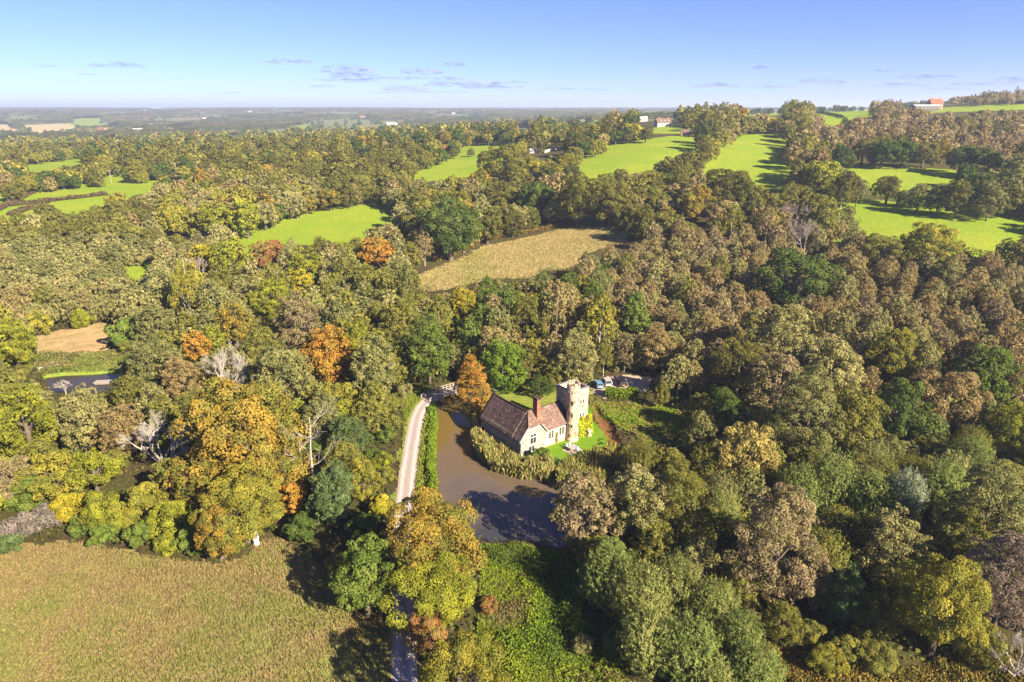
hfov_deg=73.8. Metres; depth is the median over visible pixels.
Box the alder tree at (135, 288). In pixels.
[132,285,147,292]
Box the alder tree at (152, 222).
[141,217,166,241]
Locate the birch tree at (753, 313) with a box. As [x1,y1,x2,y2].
[744,308,763,329]
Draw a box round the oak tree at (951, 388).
[908,369,993,432]
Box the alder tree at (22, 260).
[13,254,39,279]
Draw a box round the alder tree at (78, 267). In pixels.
[72,263,90,278]
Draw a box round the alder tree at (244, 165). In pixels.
[236,159,247,170]
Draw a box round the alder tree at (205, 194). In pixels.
[194,190,216,203]
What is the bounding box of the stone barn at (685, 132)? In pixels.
[680,129,694,135]
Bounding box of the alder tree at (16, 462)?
[0,455,44,502]
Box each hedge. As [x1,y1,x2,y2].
[0,189,37,209]
[5,191,107,206]
[6,197,53,214]
[425,405,438,497]
[433,223,560,261]
[603,386,639,398]
[816,111,844,117]
[969,100,1023,102]
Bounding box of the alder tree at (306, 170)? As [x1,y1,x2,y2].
[298,164,318,176]
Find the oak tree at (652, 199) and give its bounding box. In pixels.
[646,193,669,211]
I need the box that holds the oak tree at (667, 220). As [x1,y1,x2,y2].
[656,212,684,239]
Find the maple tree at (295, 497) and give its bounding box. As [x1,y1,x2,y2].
[274,480,306,515]
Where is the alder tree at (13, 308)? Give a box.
[0,294,27,320]
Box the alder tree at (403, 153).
[391,148,408,160]
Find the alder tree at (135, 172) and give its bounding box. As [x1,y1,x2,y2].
[126,159,148,182]
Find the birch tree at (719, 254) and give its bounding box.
[710,249,726,270]
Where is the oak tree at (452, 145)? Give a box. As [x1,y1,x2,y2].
[447,142,459,152]
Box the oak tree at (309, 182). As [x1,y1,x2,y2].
[301,177,319,188]
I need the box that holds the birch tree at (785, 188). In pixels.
[779,180,800,204]
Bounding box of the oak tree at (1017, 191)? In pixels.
[990,185,1023,217]
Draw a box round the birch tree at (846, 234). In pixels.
[842,226,861,242]
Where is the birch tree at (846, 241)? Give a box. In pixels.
[838,237,855,254]
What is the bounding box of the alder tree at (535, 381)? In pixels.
[526,374,552,396]
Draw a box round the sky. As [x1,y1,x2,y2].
[0,0,1023,108]
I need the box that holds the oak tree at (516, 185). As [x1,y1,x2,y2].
[501,183,522,194]
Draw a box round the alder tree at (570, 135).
[560,132,578,150]
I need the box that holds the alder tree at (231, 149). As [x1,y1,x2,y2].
[222,143,236,162]
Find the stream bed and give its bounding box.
[593,405,623,449]
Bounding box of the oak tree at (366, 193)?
[356,187,370,204]
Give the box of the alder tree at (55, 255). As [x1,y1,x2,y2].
[45,252,61,259]
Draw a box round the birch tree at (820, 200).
[812,194,826,209]
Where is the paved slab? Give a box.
[563,448,581,454]
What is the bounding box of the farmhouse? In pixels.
[654,117,671,126]
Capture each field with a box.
[0,123,74,132]
[34,321,112,355]
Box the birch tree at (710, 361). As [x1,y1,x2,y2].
[700,350,728,383]
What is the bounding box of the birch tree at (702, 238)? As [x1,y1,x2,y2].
[695,231,708,250]
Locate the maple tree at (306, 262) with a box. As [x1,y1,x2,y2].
[286,246,325,284]
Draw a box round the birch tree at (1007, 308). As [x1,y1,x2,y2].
[986,297,1016,327]
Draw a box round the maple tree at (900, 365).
[865,326,923,381]
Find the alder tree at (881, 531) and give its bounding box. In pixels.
[853,502,935,585]
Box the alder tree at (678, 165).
[668,157,688,178]
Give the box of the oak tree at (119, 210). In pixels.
[107,208,134,223]
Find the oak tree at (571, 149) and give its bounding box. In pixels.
[566,146,583,157]
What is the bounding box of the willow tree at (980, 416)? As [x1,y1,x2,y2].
[974,402,1008,438]
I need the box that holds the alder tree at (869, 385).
[859,365,882,392]
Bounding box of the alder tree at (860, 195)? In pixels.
[846,176,869,207]
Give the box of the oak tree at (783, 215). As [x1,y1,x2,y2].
[754,208,786,237]
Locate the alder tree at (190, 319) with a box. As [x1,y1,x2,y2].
[171,311,201,345]
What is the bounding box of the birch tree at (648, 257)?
[640,252,655,277]
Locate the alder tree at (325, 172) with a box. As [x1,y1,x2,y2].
[320,164,333,178]
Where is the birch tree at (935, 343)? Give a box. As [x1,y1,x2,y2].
[914,339,942,375]
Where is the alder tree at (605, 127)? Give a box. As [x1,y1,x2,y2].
[597,119,615,142]
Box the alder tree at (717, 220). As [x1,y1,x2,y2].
[705,218,727,241]
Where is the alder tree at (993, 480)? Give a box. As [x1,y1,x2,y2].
[929,459,1023,574]
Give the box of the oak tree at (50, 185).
[43,177,58,191]
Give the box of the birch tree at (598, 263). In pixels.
[583,254,603,279]
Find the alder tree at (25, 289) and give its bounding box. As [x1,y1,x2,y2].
[15,281,34,305]
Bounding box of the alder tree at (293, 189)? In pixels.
[285,185,301,196]
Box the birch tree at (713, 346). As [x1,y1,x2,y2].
[705,337,731,366]
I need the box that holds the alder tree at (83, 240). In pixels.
[66,230,89,250]
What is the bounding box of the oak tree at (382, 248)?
[357,236,398,270]
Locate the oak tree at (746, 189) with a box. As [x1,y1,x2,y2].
[701,168,757,207]
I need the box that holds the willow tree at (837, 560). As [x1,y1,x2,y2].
[791,524,854,579]
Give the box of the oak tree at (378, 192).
[373,186,388,204]
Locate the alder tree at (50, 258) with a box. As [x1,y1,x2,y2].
[32,251,62,277]
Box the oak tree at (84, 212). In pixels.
[69,210,92,220]
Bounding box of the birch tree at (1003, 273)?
[997,269,1015,288]
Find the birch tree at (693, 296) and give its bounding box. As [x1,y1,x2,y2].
[686,287,709,312]
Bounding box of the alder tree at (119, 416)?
[88,399,146,455]
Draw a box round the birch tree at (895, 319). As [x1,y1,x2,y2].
[889,308,910,338]
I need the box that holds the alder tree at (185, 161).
[176,156,195,175]
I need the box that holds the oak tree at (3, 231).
[0,228,17,245]
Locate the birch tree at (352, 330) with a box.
[340,320,372,365]
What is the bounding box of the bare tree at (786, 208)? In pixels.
[781,202,813,233]
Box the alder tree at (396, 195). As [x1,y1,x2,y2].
[392,188,404,204]
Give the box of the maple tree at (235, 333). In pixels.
[214,301,253,346]
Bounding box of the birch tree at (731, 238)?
[726,232,738,248]
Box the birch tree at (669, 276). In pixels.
[659,268,678,304]
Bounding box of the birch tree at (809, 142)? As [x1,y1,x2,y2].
[801,137,815,151]
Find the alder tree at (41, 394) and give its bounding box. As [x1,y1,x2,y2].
[6,379,55,425]
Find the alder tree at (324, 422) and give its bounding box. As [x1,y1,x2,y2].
[300,391,339,444]
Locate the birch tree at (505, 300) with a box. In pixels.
[498,283,519,314]
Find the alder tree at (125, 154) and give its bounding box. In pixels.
[116,147,131,166]
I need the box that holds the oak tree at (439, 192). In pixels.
[429,189,448,208]
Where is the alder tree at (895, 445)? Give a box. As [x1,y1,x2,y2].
[873,433,905,464]
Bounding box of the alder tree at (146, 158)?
[135,149,153,170]
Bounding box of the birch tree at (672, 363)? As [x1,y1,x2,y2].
[660,354,693,396]
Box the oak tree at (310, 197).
[301,194,316,213]
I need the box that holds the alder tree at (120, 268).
[109,261,132,282]
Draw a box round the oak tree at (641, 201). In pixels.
[622,195,644,216]
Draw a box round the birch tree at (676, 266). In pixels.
[670,261,688,278]
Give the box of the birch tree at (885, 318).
[867,306,893,338]
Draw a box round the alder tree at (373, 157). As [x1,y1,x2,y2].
[362,151,380,168]
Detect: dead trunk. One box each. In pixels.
[281,398,338,488]
[285,432,320,501]
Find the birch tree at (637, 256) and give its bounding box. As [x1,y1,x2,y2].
[627,250,643,269]
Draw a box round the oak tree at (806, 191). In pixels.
[792,188,816,205]
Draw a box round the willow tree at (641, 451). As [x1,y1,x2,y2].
[618,436,660,475]
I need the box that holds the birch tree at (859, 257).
[843,250,867,274]
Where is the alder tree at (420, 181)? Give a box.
[412,178,426,190]
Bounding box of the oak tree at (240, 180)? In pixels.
[232,178,244,186]
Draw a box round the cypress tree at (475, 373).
[453,353,491,416]
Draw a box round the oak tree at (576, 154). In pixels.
[570,149,583,165]
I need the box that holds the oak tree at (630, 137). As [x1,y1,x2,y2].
[622,133,632,143]
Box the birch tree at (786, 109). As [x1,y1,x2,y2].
[779,100,790,114]
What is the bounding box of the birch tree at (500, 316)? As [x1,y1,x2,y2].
[486,305,513,340]
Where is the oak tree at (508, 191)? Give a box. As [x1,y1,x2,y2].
[500,186,520,204]
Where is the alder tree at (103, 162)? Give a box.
[93,154,110,174]
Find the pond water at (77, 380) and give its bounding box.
[46,372,122,392]
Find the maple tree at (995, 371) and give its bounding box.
[945,342,1023,405]
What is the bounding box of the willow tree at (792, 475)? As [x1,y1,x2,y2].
[774,458,823,524]
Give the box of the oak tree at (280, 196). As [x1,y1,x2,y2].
[276,191,299,214]
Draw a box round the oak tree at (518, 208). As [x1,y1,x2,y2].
[503,203,530,225]
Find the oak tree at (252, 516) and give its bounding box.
[188,459,285,550]
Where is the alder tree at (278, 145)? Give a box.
[273,141,287,154]
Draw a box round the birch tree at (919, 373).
[910,368,931,396]
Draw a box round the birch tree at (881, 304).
[877,296,893,321]
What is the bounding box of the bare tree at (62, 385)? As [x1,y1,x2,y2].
[53,380,71,393]
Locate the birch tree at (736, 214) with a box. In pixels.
[718,202,745,244]
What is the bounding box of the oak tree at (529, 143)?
[523,139,534,150]
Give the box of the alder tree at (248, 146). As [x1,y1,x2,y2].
[241,141,254,153]
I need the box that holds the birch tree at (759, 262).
[748,257,764,273]
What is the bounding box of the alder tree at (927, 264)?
[918,251,938,276]
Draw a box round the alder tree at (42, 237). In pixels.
[27,234,49,250]
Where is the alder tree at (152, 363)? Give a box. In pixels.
[125,332,176,385]
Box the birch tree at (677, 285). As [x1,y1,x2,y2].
[669,274,688,297]
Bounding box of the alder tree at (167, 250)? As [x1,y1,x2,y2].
[154,247,175,263]
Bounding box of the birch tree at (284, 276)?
[263,265,293,300]
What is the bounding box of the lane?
[391,385,493,681]
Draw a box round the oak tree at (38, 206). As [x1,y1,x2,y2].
[31,202,56,216]
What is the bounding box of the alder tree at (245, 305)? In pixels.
[225,299,254,325]
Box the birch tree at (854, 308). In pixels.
[846,302,865,328]
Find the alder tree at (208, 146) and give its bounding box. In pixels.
[203,142,220,162]
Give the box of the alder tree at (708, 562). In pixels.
[664,534,720,588]
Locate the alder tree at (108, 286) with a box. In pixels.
[99,282,119,297]
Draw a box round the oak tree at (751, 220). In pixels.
[732,216,762,235]
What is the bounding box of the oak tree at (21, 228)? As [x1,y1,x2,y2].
[6,224,38,240]
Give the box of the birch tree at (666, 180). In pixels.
[657,173,672,188]
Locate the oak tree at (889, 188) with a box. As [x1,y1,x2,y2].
[869,175,901,203]
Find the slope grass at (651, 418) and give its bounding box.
[588,395,690,443]
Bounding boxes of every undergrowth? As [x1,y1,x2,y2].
[3,236,1023,681]
[475,541,634,681]
[714,638,1023,681]
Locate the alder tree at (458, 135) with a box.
[451,130,465,146]
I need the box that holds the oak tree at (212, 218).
[194,202,232,235]
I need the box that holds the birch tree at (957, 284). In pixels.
[948,278,974,299]
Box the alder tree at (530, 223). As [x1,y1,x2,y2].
[520,206,540,227]
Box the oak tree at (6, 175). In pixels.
[0,171,14,188]
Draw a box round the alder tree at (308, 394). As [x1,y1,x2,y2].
[300,379,329,407]
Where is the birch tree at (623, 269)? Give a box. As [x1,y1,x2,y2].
[619,262,635,281]
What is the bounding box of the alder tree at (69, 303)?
[47,290,80,323]
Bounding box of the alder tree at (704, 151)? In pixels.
[694,135,713,161]
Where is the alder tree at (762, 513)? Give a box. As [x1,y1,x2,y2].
[721,482,831,605]
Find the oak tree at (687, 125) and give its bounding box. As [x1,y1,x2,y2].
[682,121,692,128]
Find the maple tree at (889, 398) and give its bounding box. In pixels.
[865,377,934,436]
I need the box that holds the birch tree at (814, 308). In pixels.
[805,295,829,325]
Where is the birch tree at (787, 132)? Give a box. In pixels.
[782,124,795,139]
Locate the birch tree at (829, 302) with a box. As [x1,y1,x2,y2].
[819,295,837,326]
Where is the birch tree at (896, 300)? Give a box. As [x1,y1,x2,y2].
[886,291,910,326]
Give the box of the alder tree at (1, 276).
[0,271,13,287]
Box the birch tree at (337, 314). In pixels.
[323,297,353,324]
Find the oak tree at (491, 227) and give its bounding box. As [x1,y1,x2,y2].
[477,215,503,243]
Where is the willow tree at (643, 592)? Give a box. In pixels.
[606,552,673,630]
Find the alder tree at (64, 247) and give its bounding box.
[53,243,69,258]
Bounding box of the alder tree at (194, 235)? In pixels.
[189,231,205,248]
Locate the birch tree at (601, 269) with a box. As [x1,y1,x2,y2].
[592,266,610,291]
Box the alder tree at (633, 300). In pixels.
[619,291,653,335]
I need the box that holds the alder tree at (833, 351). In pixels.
[798,336,864,404]
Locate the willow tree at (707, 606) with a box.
[680,572,740,640]
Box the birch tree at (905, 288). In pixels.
[893,283,914,305]
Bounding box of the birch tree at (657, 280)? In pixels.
[645,274,667,296]
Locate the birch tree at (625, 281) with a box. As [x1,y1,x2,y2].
[620,275,634,294]
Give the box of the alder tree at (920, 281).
[909,275,925,293]
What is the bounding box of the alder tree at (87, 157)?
[80,150,97,165]
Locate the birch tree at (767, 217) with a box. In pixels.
[756,205,778,241]
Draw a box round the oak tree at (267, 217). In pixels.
[250,200,277,230]
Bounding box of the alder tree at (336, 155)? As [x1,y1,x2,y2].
[330,150,349,165]
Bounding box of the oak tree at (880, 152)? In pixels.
[867,139,901,168]
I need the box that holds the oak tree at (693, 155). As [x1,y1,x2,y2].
[682,150,699,168]
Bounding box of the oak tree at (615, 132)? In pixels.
[609,129,622,144]
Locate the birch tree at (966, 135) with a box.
[958,132,973,145]
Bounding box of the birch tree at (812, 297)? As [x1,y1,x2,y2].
[801,293,819,311]
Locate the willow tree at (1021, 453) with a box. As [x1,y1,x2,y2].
[1015,436,1023,466]
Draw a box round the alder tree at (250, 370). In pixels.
[244,363,274,403]
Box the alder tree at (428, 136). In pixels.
[423,132,436,143]
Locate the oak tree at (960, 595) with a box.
[890,552,992,658]
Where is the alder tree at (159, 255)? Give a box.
[150,251,175,269]
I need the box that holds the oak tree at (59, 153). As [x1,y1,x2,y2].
[52,149,65,161]
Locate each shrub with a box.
[0,511,39,543]
[0,532,23,553]
[2,474,48,511]
[15,361,35,373]
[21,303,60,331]
[27,310,53,334]
[28,502,68,532]
[47,492,102,524]
[66,514,101,538]
[69,307,95,328]
[78,490,134,531]
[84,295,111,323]
[86,524,119,546]
[92,313,105,322]
[103,317,142,345]
[105,447,129,471]
[109,481,170,530]
[117,340,136,355]
[121,521,156,548]
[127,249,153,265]
[140,500,191,538]
[150,433,176,455]
[153,530,182,557]
[169,526,201,555]
[282,511,316,541]
[301,440,329,464]
[323,551,345,577]
[343,513,383,542]
[368,493,393,515]
[371,450,395,470]
[376,425,396,443]
[376,469,398,484]
[384,413,405,430]
[387,395,404,413]
[397,383,412,397]
[478,595,498,615]
[507,376,524,391]
[532,447,549,456]
[540,383,555,392]
[553,457,562,469]
[571,632,593,655]
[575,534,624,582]
[602,624,627,655]
[630,359,649,370]
[702,383,716,396]
[708,386,744,419]
[713,548,731,561]
[715,414,751,435]
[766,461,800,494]
[795,618,826,646]
[805,641,850,679]
[830,634,869,665]
[856,637,899,678]
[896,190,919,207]
[908,432,957,457]
[950,620,1009,671]
[993,458,1023,484]
[1011,614,1023,630]
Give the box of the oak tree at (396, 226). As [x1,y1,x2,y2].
[383,222,403,235]
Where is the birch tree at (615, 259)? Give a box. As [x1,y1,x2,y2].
[605,250,621,272]
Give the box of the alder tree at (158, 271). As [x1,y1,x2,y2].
[144,267,165,284]
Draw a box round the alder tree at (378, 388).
[357,380,392,423]
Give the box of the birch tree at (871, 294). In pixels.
[857,292,879,307]
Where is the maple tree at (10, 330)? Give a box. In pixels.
[0,317,37,366]
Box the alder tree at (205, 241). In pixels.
[200,239,217,258]
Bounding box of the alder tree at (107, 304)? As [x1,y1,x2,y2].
[99,297,119,320]
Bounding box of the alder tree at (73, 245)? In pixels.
[67,242,87,259]
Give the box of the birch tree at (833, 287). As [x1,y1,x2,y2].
[825,270,845,294]
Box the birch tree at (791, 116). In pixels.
[784,112,797,121]
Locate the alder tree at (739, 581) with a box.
[712,561,765,611]
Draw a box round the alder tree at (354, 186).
[340,182,363,206]
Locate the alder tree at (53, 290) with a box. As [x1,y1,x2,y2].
[40,285,67,312]
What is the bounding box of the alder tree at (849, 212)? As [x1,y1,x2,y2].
[836,205,860,233]
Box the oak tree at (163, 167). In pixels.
[151,162,171,175]
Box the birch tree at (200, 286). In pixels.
[194,279,222,311]
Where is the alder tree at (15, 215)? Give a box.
[8,211,32,225]
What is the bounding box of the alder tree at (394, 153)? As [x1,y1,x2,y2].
[388,149,403,163]
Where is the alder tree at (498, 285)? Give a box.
[490,278,508,294]
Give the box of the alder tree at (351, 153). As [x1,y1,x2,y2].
[344,150,362,173]
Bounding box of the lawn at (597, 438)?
[480,375,606,470]
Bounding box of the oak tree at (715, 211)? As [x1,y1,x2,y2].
[705,204,733,228]
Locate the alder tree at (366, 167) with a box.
[355,162,374,173]
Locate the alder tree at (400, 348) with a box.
[387,341,418,378]
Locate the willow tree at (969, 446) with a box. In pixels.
[942,433,997,469]
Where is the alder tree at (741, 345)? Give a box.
[707,329,767,395]
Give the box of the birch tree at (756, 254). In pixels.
[748,249,767,264]
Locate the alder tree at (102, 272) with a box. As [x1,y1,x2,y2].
[90,267,118,289]
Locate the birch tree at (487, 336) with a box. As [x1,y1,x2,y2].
[477,325,508,363]
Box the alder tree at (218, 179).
[211,176,224,186]
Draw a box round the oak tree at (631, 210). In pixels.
[619,204,641,226]
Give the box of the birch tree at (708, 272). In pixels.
[703,266,720,286]
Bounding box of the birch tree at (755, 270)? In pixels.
[742,263,757,287]
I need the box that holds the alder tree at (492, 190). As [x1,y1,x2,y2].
[483,184,498,202]
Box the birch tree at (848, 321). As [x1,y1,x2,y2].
[827,308,859,343]
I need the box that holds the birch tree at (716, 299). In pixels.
[708,286,731,315]
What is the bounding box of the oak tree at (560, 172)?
[550,171,571,183]
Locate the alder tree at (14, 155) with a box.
[8,149,23,159]
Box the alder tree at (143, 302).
[136,294,168,321]
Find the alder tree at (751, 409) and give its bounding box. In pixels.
[742,401,769,425]
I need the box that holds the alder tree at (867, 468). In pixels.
[848,464,892,507]
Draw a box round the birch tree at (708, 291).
[695,284,713,306]
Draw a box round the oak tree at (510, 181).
[505,176,521,188]
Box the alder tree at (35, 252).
[31,246,45,259]
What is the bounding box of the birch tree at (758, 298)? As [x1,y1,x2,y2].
[747,291,770,312]
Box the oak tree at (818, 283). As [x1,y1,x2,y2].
[757,247,844,308]
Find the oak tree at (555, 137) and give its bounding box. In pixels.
[549,132,563,146]
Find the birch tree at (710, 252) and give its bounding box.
[697,241,716,263]
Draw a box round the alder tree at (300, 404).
[281,398,312,436]
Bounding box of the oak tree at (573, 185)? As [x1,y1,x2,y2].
[551,174,604,225]
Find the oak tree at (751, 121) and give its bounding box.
[742,116,755,134]
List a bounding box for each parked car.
[592,380,603,388]
[600,377,611,386]
[616,378,626,385]
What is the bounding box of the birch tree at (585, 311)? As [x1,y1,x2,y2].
[579,300,604,335]
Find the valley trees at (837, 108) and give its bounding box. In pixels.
[0,95,994,140]
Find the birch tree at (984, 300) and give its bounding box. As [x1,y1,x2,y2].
[977,286,1004,318]
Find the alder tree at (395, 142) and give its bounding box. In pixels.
[385,134,402,148]
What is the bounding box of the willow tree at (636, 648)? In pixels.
[616,599,676,681]
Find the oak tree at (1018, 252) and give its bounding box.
[995,237,1023,268]
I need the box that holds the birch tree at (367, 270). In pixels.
[352,263,379,296]
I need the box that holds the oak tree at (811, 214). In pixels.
[799,211,832,229]
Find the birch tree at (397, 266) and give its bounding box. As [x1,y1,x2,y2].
[388,257,409,288]
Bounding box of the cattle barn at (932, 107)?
[910,104,940,110]
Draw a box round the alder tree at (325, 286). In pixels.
[319,280,335,297]
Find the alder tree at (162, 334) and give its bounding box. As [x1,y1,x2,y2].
[150,330,185,358]
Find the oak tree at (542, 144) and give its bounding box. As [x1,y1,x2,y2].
[536,139,548,151]
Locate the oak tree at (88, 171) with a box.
[83,167,98,182]
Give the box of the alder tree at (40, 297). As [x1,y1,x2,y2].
[31,284,56,309]
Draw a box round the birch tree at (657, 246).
[649,237,664,256]
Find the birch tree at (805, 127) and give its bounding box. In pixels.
[796,123,810,131]
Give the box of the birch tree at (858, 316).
[846,308,870,347]
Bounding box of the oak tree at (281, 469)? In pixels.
[262,440,308,504]
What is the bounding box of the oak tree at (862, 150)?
[851,137,882,165]
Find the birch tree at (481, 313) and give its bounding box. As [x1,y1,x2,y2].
[472,302,497,333]
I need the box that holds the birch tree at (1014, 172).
[999,154,1023,179]
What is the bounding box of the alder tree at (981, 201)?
[969,180,1009,220]
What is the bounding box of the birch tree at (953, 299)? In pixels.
[935,290,956,307]
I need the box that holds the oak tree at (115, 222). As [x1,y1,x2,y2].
[103,220,133,242]
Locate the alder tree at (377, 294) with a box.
[367,289,385,303]
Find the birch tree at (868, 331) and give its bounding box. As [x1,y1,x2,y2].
[861,321,887,358]
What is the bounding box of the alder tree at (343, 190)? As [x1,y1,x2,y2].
[340,181,358,208]
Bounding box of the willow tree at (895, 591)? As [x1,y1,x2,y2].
[881,567,938,627]
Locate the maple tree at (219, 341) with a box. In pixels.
[199,324,227,351]
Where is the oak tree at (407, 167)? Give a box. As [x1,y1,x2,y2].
[399,163,414,179]
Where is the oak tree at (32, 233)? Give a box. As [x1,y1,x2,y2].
[8,231,43,243]
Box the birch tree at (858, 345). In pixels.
[849,331,871,359]
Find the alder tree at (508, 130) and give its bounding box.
[503,123,513,143]
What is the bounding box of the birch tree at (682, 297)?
[673,289,688,313]
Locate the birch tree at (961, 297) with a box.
[946,287,968,309]
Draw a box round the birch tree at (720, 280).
[705,266,725,295]
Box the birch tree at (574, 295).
[558,282,581,309]
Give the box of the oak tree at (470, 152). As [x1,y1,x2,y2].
[467,148,474,156]
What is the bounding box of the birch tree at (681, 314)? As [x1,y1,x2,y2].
[672,306,688,330]
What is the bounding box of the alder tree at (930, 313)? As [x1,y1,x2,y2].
[921,311,938,326]
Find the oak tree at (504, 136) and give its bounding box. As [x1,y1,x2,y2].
[497,132,509,144]
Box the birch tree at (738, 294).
[724,284,746,308]
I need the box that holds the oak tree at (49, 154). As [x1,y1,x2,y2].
[41,150,54,161]
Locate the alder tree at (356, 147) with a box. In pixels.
[352,138,362,155]
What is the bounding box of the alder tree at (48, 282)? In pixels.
[28,278,55,301]
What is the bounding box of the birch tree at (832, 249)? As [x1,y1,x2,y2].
[823,244,839,264]
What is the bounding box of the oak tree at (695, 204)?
[675,186,716,223]
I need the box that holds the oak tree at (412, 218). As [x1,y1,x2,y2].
[398,193,440,234]
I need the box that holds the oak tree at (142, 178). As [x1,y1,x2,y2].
[135,171,148,182]
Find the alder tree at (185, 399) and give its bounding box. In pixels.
[170,386,210,430]
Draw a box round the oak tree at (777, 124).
[770,118,783,134]
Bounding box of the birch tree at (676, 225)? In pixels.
[670,217,688,240]
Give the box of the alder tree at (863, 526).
[836,512,894,566]
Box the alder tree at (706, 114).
[699,109,714,120]
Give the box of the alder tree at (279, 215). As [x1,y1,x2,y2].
[268,205,282,227]
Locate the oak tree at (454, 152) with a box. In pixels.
[450,149,458,158]
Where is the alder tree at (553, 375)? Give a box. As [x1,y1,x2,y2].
[538,353,565,387]
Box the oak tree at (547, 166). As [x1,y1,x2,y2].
[539,162,558,181]
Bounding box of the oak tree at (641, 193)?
[628,188,650,209]
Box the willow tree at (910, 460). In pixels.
[890,449,933,488]
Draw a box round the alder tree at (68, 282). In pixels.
[57,276,85,314]
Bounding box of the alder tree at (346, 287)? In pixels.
[333,283,352,295]
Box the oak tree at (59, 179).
[54,173,68,189]
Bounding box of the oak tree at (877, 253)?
[857,233,906,263]
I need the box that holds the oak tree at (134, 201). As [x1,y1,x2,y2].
[126,197,155,209]
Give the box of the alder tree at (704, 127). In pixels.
[694,123,712,142]
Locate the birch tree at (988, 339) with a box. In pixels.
[970,335,1001,368]
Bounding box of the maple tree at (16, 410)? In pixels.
[0,383,64,455]
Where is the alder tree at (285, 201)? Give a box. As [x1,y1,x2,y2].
[280,197,300,219]
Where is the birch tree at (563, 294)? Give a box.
[537,279,577,332]
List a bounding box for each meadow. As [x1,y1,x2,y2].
[0,539,391,681]
[418,227,629,290]
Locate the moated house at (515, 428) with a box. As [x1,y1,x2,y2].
[478,379,589,455]
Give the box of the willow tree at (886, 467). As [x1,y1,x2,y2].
[859,452,902,500]
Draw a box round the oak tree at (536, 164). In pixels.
[515,157,545,181]
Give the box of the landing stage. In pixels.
[93,379,119,383]
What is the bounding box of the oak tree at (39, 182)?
[32,175,47,191]
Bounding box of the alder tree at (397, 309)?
[377,294,419,352]
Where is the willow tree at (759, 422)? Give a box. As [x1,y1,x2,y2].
[751,407,789,450]
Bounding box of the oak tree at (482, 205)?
[472,201,490,210]
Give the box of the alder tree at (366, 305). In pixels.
[359,299,378,324]
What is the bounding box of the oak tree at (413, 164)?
[401,161,419,173]
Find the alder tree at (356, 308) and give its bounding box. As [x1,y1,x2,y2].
[343,305,366,321]
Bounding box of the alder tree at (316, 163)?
[309,157,326,173]
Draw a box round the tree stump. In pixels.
[252,532,259,545]
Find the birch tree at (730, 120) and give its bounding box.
[723,114,736,130]
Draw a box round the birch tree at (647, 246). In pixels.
[636,239,655,259]
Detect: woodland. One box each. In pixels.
[0,86,1023,654]
[0,97,1021,138]
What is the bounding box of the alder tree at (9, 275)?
[1,271,31,290]
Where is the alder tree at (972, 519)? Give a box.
[939,502,992,567]
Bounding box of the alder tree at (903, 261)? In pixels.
[897,249,916,267]
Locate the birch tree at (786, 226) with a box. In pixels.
[778,219,795,241]
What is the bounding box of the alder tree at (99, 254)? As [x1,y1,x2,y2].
[93,246,109,264]
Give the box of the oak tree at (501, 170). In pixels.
[476,143,534,185]
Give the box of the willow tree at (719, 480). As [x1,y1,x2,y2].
[704,468,742,515]
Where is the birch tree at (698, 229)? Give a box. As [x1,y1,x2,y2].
[691,227,707,242]
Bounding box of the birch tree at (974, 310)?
[954,305,981,329]
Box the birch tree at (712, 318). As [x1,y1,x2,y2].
[699,309,720,336]
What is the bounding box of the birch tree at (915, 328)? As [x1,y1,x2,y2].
[898,323,930,358]
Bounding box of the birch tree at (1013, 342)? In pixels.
[1002,330,1023,370]
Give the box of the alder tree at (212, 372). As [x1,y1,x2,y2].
[200,350,232,384]
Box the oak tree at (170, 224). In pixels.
[155,203,201,239]
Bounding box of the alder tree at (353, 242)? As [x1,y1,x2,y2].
[349,237,362,258]
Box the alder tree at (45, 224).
[40,219,55,238]
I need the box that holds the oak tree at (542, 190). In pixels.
[516,181,555,215]
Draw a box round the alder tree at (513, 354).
[478,335,527,393]
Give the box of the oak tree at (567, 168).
[563,165,577,174]
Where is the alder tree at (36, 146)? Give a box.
[30,140,45,151]
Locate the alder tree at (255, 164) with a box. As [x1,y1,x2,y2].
[246,159,262,173]
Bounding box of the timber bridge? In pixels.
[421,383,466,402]
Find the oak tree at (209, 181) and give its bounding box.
[198,178,217,187]
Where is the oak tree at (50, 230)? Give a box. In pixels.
[42,225,74,243]
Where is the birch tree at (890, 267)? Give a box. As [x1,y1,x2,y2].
[875,260,897,285]
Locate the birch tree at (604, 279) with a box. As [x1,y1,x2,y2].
[585,269,610,295]
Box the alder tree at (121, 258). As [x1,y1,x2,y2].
[103,241,128,267]
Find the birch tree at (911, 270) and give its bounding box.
[896,265,917,287]
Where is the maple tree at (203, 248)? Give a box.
[186,243,214,272]
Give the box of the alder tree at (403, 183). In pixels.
[396,179,411,191]
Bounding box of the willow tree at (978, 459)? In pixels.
[956,452,997,495]
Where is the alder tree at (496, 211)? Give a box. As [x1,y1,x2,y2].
[484,206,505,229]
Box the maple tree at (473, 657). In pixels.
[417,627,514,681]
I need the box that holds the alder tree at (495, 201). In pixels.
[488,197,500,205]
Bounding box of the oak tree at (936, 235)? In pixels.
[899,222,965,261]
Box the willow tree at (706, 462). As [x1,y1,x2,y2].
[687,441,727,484]
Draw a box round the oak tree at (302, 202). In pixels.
[286,196,307,218]
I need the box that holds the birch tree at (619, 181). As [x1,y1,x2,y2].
[615,179,627,189]
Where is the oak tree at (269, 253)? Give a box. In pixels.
[249,239,285,266]
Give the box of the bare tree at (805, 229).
[788,219,822,253]
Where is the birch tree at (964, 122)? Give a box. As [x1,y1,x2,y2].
[958,119,969,130]
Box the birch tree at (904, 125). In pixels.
[898,121,907,130]
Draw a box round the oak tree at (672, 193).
[663,190,679,200]
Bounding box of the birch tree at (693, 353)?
[678,338,708,377]
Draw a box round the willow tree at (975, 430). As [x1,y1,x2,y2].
[953,424,993,452]

